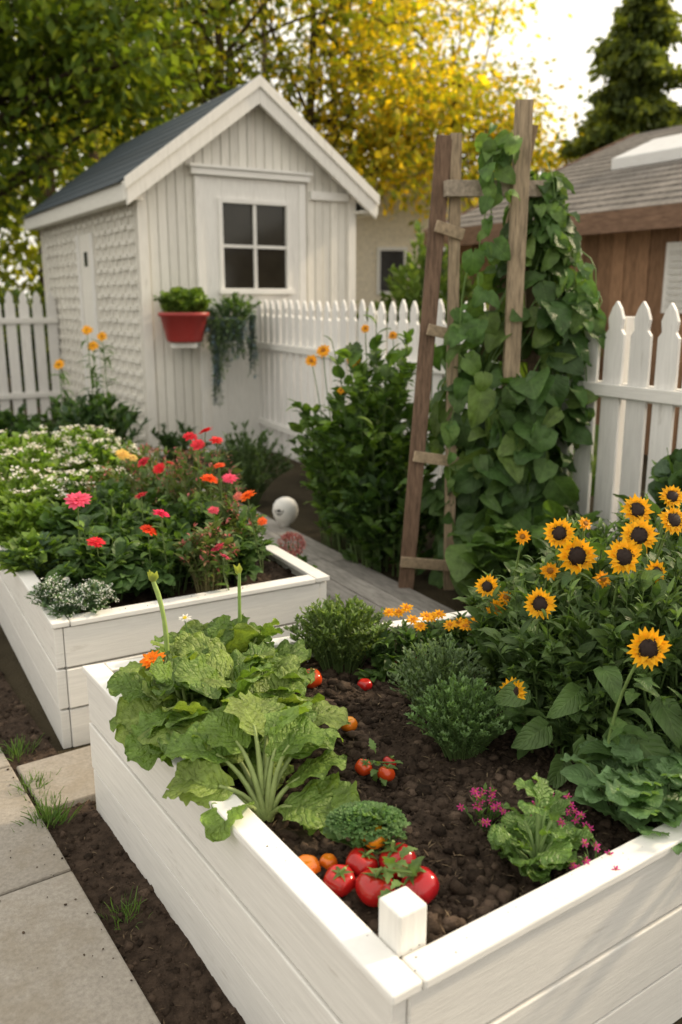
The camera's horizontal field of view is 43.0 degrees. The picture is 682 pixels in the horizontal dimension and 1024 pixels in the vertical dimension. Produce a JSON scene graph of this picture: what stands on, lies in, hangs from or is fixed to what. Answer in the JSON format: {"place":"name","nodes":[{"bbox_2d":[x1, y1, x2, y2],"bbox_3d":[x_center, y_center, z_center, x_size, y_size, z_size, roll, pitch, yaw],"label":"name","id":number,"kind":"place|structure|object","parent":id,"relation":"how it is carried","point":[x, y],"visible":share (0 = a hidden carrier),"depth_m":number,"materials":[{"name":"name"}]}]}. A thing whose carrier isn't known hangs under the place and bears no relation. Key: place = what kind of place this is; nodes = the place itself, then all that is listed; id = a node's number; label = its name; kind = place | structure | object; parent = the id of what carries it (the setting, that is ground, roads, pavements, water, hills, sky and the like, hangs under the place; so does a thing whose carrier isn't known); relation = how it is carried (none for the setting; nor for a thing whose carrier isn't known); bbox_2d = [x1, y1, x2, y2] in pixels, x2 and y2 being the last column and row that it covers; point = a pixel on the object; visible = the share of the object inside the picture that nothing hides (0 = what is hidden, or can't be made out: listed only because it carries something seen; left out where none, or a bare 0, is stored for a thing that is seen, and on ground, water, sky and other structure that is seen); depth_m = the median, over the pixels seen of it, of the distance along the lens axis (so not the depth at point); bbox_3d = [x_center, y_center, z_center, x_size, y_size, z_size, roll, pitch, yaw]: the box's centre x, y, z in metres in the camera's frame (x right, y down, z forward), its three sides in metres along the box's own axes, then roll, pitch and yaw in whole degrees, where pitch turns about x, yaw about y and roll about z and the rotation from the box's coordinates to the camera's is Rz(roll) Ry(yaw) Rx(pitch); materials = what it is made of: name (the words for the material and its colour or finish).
{"place":"outdoors","nodes":[
{"label":"outdoors","id":0,"kind":"place"},
{"bbox_2d":[0,745,160,1023],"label":"concrete paving","id":1,"kind":"structure","parent":0,"point":[64,982],"depth_m":2.08,"materials":[{"name":"beige concrete"}]},
{"bbox_2d":[8,768,60,794],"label":"grass tuft","id":2,"kind":"object","parent":1,"relation":"on","point":[31,781],"visible":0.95,"depth_m":2.70,"materials":[{"name":"green plant"}]},
{"bbox_2d":[23,788,67,810],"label":"grass tuft","id":3,"kind":"object","parent":1,"relation":"on","point":[42,796],"visible":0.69,"depth_m":2.63,"materials":[{"name":"green plant"}]},
{"bbox_2d":[0,349,681,1023],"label":"ground","id":4,"kind":"structure","parent":0,"point":[288,483],"depth_m":5.45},
{"bbox_2d":[0,280,51,406],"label":"hedge shrubs","id":5,"kind":"object","parent":4,"relation":"on","point":[39,289],"visible":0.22,"depth_m":12.17,"materials":[{"name":"green plant"}]},
{"bbox_2d":[0,291,63,419],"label":"picket fence","id":6,"kind":"object","parent":4,"relation":"on","point":[24,321],"visible":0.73,"depth_m":10.61,"materials":[{"name":"white paint"}]},
{"bbox_2d":[0,394,146,452],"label":"border plants","id":7,"kind":"object","parent":4,"relation":"on","point":[8,418],"visible":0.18,"depth_m":7.92,"materials":[{"name":"green plant"}]},
{"bbox_2d":[0,669,245,1023],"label":"garden soil strip","id":8,"kind":"object","parent":4,"relation":"on","point":[177,983],"visible":0.58,"depth_m":2.18,"materials":[{"name":"brown soil"}]},
{"bbox_2d":[0,733,43,761],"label":"grass tuft","id":9,"kind":"object","parent":8,"relation":"on","point":[14,751],"visible":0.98,"depth_m":2.92,"materials":[{"name":"green plant"}]},
{"bbox_2d":[10,791,85,831],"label":"grass tuft","id":10,"kind":"object","parent":8,"relation":"on","point":[56,812],"visible":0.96,"depth_m":2.54,"materials":[{"name":"green plant"}]},
{"bbox_2d":[97,886,150,929],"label":"grass tuft","id":11,"kind":"object","parent":8,"relation":"on","point":[128,908],"visible":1,"depth_m":2.15,"materials":[{"name":"green plant"}]},
{"bbox_2d":[0,0,252,254],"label":"maple tree","id":12,"kind":"object","parent":4,"relation":"on","point":[59,62],"visible":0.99,"depth_m":11.89,"materials":[{"name":"green plant"}]},
{"bbox_2d":[46,325,211,469],"bbox_3d":[-1.726,-0.889,7.192,0.757,1.312,1.571,11,18,39],"label":"yellow daisy shrub","id":13,"kind":"object","parent":4,"relation":"on","point":[98,411],"visible":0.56,"depth_m":6.88,"materials":[{"name":"green plant"}]},
{"bbox_2d":[15,0,304,162],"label":"slender tree","id":14,"kind":"object","parent":4,"relation":"on","point":[137,120],"visible":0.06,"depth_m":16.73,"materials":[{"name":"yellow plant"}]},
{"bbox_2d":[0,476,329,748],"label":"raised garden bed","id":15,"kind":"object","parent":4,"relation":"on","point":[53,655],"visible":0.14,"depth_m":3.12,"materials":[{"name":"white paint"}]},
{"bbox_2d":[24,572,118,619],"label":"alyssum clump","id":16,"kind":"object","parent":15,"relation":"on","point":[68,601],"visible":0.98,"depth_m":2.97,"materials":[{"name":"white plant"}]},
{"bbox_2d":[0,424,153,581],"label":"white flowering herbs","id":17,"kind":"object","parent":15,"relation":"on","point":[36,474],"visible":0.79,"depth_m":4.28,"materials":[{"name":"green plant"}]},
{"bbox_2d":[35,427,279,604],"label":"zinnia plants","id":18,"kind":"object","parent":15,"relation":"on","point":[120,539],"visible":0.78,"depth_m":3.39,"materials":[{"name":"green plant"}]},
{"bbox_2d":[86,442,266,593],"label":"airy perennial plants","id":19,"kind":"object","parent":15,"relation":"on","point":[207,539],"visible":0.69,"depth_m":3.72,"materials":[{"name":"green plant"}]},
{"bbox_2d":[21,75,379,459],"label":"garden shed","id":20,"kind":"structure","parent":4,"relation":"on","point":[259,187],"depth_m":8.44,"materials":[{"name":"white paint"}]},
{"bbox_2d":[153,286,212,347],"bbox_3d":[-1.449,-1.798,7.992,0.551,0.553,0.420,0,14,0],"label":"potted lettuce planter","id":21,"kind":"object","parent":20,"relation":"on","point":[183,315],"visible":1,"depth_m":7.89,"materials":[{"name":"red ceramic"}]},
{"bbox_2d":[202,292,261,407],"bbox_3d":[-1.065,-1.550,8.280,0.648,1.080,0.533,0,14,0],"label":"trailing hanging planter","id":22,"kind":"object","parent":20,"relation":"attached to","point":[226,327],"visible":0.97,"depth_m":8.11,"materials":[{"name":"green plant"}]},
{"bbox_2d":[222,203,285,288],"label":"window glass","id":23,"kind":"structure","parent":20,"relation":"in","point":[237,218],"depth_m":8.44,"materials":[{"name":"grey glass"}]},
{"bbox_2d":[186,163,348,451],"bbox_3d":[-0.655,-1.983,8.653,1.730,2.680,0.100,-8,16,-30],"label":"window frame and door","id":24,"kind":"structure","parent":20,"relation":"in","point":[213,185],"depth_m":8.47,"materials":[{"name":"white paint"}]},
{"bbox_2d":[0,1,434,356],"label":"background trees","id":25,"kind":"object","parent":4,"relation":"on","point":[31,253],"visible":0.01,"depth_m":22.78,"materials":[{"name":"green plant"}]},
{"bbox_2d":[66,0,422,142],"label":"maple tree","id":26,"kind":"object","parent":4,"relation":"on","point":[216,71],"visible":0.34,"depth_m":14.62,"materials":[{"name":"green plant"}]},
{"bbox_2d":[202,419,294,506],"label":"rosemary shrub","id":27,"kind":"object","parent":4,"relation":"on","point":[256,467],"visible":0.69,"depth_m":6.39,"materials":[{"name":"green plant"}]},
{"bbox_2d":[148,461,455,622],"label":"wooden walkway","id":28,"kind":"structure","parent":4,"relation":"on","point":[367,586],"depth_m":4.63,"materials":[{"name":"grey wood"}]},
{"bbox_2d":[272,497,297,526],"bbox_3d":[-0.370,0.000,5.765,0.172,0.200,0.172,0,14,0],"label":"white globe garden lamp","id":29,"kind":"object","parent":28,"relation":"on","point":[285,511],"visible":1,"depth_m":5.70,"materials":[{"name":"white plastic"}]},
{"bbox_2d":[276,531,316,567],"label":"sedum plant","id":30,"kind":"object","parent":28,"relation":"on","point":[295,550],"visible":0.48,"depth_m":3.93,"materials":[{"name":"pink plant"}]},
{"bbox_2d":[175,0,539,232],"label":"golden maple tree","id":31,"kind":"object","parent":4,"relation":"on","point":[367,70],"visible":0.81,"depth_m":15.07,"materials":[{"name":"yellow plant"}]},
{"bbox_2d":[286,314,437,576],"bbox_3d":[0.160,-0.439,5.118,0.880,1.421,1.219,-11,17,-38],"label":"tall flowering plant","id":32,"kind":"object","parent":4,"relation":"on","point":[358,448],"visible":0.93,"depth_m":4.93,"materials":[{"name":"green plant"}]},
{"bbox_2d":[82,610,681,1023],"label":"raised garden bed","id":33,"kind":"object","parent":4,"relation":"on","point":[274,928],"visible":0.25,"depth_m":1.70,"materials":[{"name":"white paint"}]},
{"bbox_2d":[139,563,242,667],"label":"flower stalks","id":34,"kind":"object","parent":33,"relation":"on","point":[148,659],"visible":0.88,"depth_m":2.33,"materials":[{"name":"green plant"}]},
{"bbox_2d":[106,614,359,841],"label":"leafy chard plants","id":35,"kind":"object","parent":33,"relation":"on","point":[216,695],"visible":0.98,"depth_m":1.98,"materials":[{"name":"green plant"}]},
{"bbox_2d":[298,854,320,873],"bbox_3d":[-0.067,0.688,1.670,0.057,0.040,0.057,0,14,0],"label":"tomato","id":36,"kind":"object","parent":33,"relation":"on","point":[308,861],"visible":0.49,"depth_m":1.66,"materials":[{"name":"orange food"}]},
{"bbox_2d":[306,668,321,688],"bbox_3d":[-0.085,0.473,2.482,0.063,0.061,0.061,0,14,0],"label":"tomato","id":37,"kind":"object","parent":33,"relation":"on","point":[317,682],"visible":0.48,"depth_m":2.47,"materials":[{"name":"red plant"}]},
{"bbox_2d":[319,853,337,868],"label":"tomato","id":38,"kind":"object","parent":33,"relation":"on","point":[327,860],"visible":0.75,"depth_m":1.69,"materials":[{"name":"orange food"}]},
{"bbox_2d":[323,864,355,897],"bbox_3d":[-0.003,0.690,1.629,0.063,0.060,0.061,0,14,0],"label":"tomato","id":39,"kind":"object","parent":33,"relation":"on","point":[339,880],"visible":0.94,"depth_m":1.61,"materials":[{"name":"red food"}]},
{"bbox_2d":[283,593,399,673],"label":"thyme bush","id":40,"kind":"object","parent":33,"relation":"on","point":[335,639],"visible":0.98,"depth_m":2.60,"materials":[{"name":"green plant"}]},
{"bbox_2d":[340,716,357,731],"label":"tomato","id":41,"kind":"object","parent":33,"relation":"on","point":[353,725],"visible":0.75,"depth_m":2.23,"materials":[{"name":"orange food"}]},
{"bbox_2d":[345,847,377,876],"bbox_3d":[0.040,0.678,1.673,0.064,0.060,0.063,0,14,0],"label":"tomato","id":42,"kind":"object","parent":33,"relation":"on","point":[359,861],"visible":0.82,"depth_m":1.66,"materials":[{"name":"red food"}]},
{"bbox_2d":[354,758,371,775],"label":"tomato","id":43,"kind":"object","parent":33,"relation":"on","point":[362,767],"visible":0.97,"depth_m":2.03,"materials":[{"name":"red food"}]},
{"bbox_2d":[357,678,371,690],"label":"tomato","id":44,"kind":"object","parent":33,"relation":"on","point":[364,684],"visible":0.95,"depth_m":2.47,"materials":[{"name":"red food"}]},
{"bbox_2d":[323,800,411,854],"bbox_3d":[0.053,0.630,1.731,0.179,0.116,0.124,0,14,0],"label":"curly kale","id":45,"kind":"object","parent":33,"relation":"on","point":[356,820],"visible":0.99,"depth_m":1.70,"materials":[{"name":"green plant"}]},
{"bbox_2d":[361,824,386,849],"bbox_3d":[0.065,0.640,1.705,0.053,0.037,0.052,0,14,0],"label":"tomato","id":46,"kind":"object","parent":33,"relation":"on","point":[377,842],"visible":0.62,"depth_m":1.69,"materials":[{"name":"orange food"}]},
{"bbox_2d":[355,866,394,907],"bbox_3d":[0.063,0.690,1.604,0.075,0.072,0.075,0,14,0],"label":"tomato","id":47,"kind":"object","parent":33,"relation":"on","point":[370,883],"visible":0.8,"depth_m":1.58,"materials":[{"name":"red food"}]},
{"bbox_2d":[377,764,394,781],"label":"tomato","id":48,"kind":"object","parent":33,"relation":"on","point":[387,773],"visible":0.97,"depth_m":2.00,"materials":[{"name":"red food"}]},
{"bbox_2d":[382,756,395,768],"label":"tomato","id":49,"kind":"object","parent":33,"relation":"on","point":[388,759],"visible":0.71,"depth_m":2.06,"materials":[{"name":"red food"}]},
{"bbox_2d":[360,738,426,907],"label":"tomato leaf sprigs","id":50,"kind":"object","parent":33,"relation":"on","point":[412,869],"visible":0.78,"depth_m":1.60,"materials":[{"name":"green plant"}]},
{"bbox_2d":[322,703,466,931],"bbox_3d":[0.161,0.640,1.956,0.295,0.027,0.885,-5,14,-18],"label":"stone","id":51,"kind":"object","parent":33,"relation":"on","point":[450,923],"visible":0.51,"depth_m":1.55,"materials":[{"name":"stone"}]},
{"bbox_2d":[378,840,415,879],"bbox_3d":[0.108,0.667,1.669,0.075,0.075,0.075,0,14,0],"label":"tomato","id":52,"kind":"object","parent":33,"relation":"on","point":[393,849],"visible":0.51,"depth_m":1.66,"materials":[{"name":"red food"}]},
{"bbox_2d":[353,603,481,681],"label":"marigold plants","id":53,"kind":"object","parent":33,"relation":"on","point":[383,657],"visible":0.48,"depth_m":2.62,"materials":[{"name":"green plant"}]},
{"bbox_2d":[399,866,438,904],"bbox_3d":[0.145,0.692,1.607,0.074,0.076,0.076,0,14,0],"label":"tomato","id":54,"kind":"object","parent":33,"relation":"on","point":[423,886],"visible":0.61,"depth_m":1.58,"materials":[{"name":"red plant"}]},
{"bbox_2d":[387,632,520,760],"bbox_3d":[0.278,0.463,2.207,0.285,0.252,0.425,-3,14,-12],"label":"oregano bush","id":55,"kind":"object","parent":33,"relation":"on","point":[454,707],"visible":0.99,"depth_m":2.12,"materials":[{"name":"green plant"}]},
{"bbox_2d":[457,782,619,870],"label":"pink dianthus flowers","id":56,"kind":"object","parent":33,"relation":"on","point":[478,808],"visible":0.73,"depth_m":1.80,"materials":[{"name":"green plant"}]},
{"bbox_2d":[487,772,592,883],"bbox_3d":[0.385,0.618,1.689,0.204,0.201,0.211,0,14,0],"label":"young lettuce plant","id":57,"kind":"object","parent":33,"relation":"on","point":[544,844],"visible":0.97,"depth_m":1.68,"materials":[{"name":"green plant"}]},
{"bbox_2d":[453,485,681,794],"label":"sunflower plants","id":58,"kind":"object","parent":33,"relation":"on","point":[578,641],"visible":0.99,"depth_m":2.09,"materials":[{"name":"green plant"}]},
{"bbox_2d":[560,719,681,854],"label":"leafy greens","id":59,"kind":"object","parent":33,"relation":"on","point":[637,796],"visible":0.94,"depth_m":1.82,"materials":[{"name":"green plant"}]},
{"bbox_2d":[257,299,572,514],"bbox_3d":[0.239,-0.873,6.708,0.181,1.508,4.753,-6,15,-25],"label":"picket fence","id":60,"kind":"object","parent":4,"relation":"on","point":[282,381],"visible":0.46,"depth_m":7.55,"materials":[{"name":"white paint"}]},
{"bbox_2d":[356,219,475,413],"bbox_3d":[0.578,-2.308,10.707,1.513,2.400,3.029,-10,17,-36],"label":"garden shrub","id":61,"kind":"object","parent":4,"relation":"on","point":[400,291],"visible":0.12,"depth_m":9.72,"materials":[{"name":"green plant"}]},
{"bbox_2d":[356,151,478,354],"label":"cream house","id":62,"kind":"structure","parent":4,"relation":"on","point":[383,245],"depth_m":16.84,"materials":[{"name":"white paint"}]},
{"bbox_2d":[292,0,598,179],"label":"golden maple tree","id":63,"kind":"object","parent":4,"relation":"on","point":[538,158],"visible":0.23,"depth_m":17.08,"materials":[{"name":"yellow plant"}]},
{"bbox_2d":[398,99,545,589],"bbox_3d":[0.729,-0.757,4.431,0.662,2.477,0.697,7,15,25],"label":"wooden trellis","id":64,"kind":"object","parent":4,"relation":"on","point":[447,181],"visible":0.62,"depth_m":4.29,"materials":[{"name":"brown wood"}]},
{"bbox_2d":[393,122,606,597],"bbox_3d":[0.881,-0.690,4.464,1.067,2.433,0.988,-6,15,-22],"label":"bean vine","id":65,"kind":"object","parent":4,"relation":"on","point":[508,464],"visible":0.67,"depth_m":4.29,"materials":[{"name":"green plant"}]},
{"bbox_2d":[456,499,618,586],"bbox_3d":[1.018,0.214,4.220,0.930,0.583,0.687,6,15,23],"label":"leafy shrub","id":66,"kind":"object","parent":4,"relation":"on","point":[495,557],"visible":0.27,"depth_m":4.16,"materials":[{"name":"green plant"}]},
{"bbox_2d":[423,125,681,454],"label":"brown wooden outbuilding","id":67,"kind":"structure","parent":4,"relation":"on","point":[625,201],"depth_m":8.67,"materials":[{"name":"brown wood"}]},
{"bbox_2d":[661,242,681,312],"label":"louvered window","id":68,"kind":"structure","parent":67,"relation":"in","point":[672,284],"depth_m":8.06,"materials":[{"name":"white paint"}]},
{"bbox_2d":[553,0,681,164],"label":"cedar tree","id":69,"kind":"object","parent":4,"relation":"on","point":[634,65],"visible":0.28,"depth_m":16.10,"materials":[{"name":"green plant"}]},
{"bbox_2d":[570,301,681,544],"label":"picket fence","id":70,"kind":"object","parent":4,"relation":"on","point":[625,391],"visible":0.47,"depth_m":4.24,"materials":[{"name":"white paint"}]},
{"bbox_2d":[612,448,681,569],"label":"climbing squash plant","id":71,"kind":"object","parent":4,"relation":"on","point":[666,471],"visible":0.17,"depth_m":3.73,"materials":[{"name":"green plant"}]},
{"bbox_2d":[0,0,681,302],"label":"sky","id":72,"kind":"structure","parent":0,"point":[571,38],"materials":[{"name":"white"}]},
{"bbox_2d":[467,284,606,354],"bbox_3d":[1.833,-1.631,9.041,1.804,1.877,1.012,0,14,0],"label":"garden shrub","id":73,"kind":"object","parent":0,"point":[487,306],"visible":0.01,"depth_m":8.79,"materials":[{"name":"green plant"}]}
]}

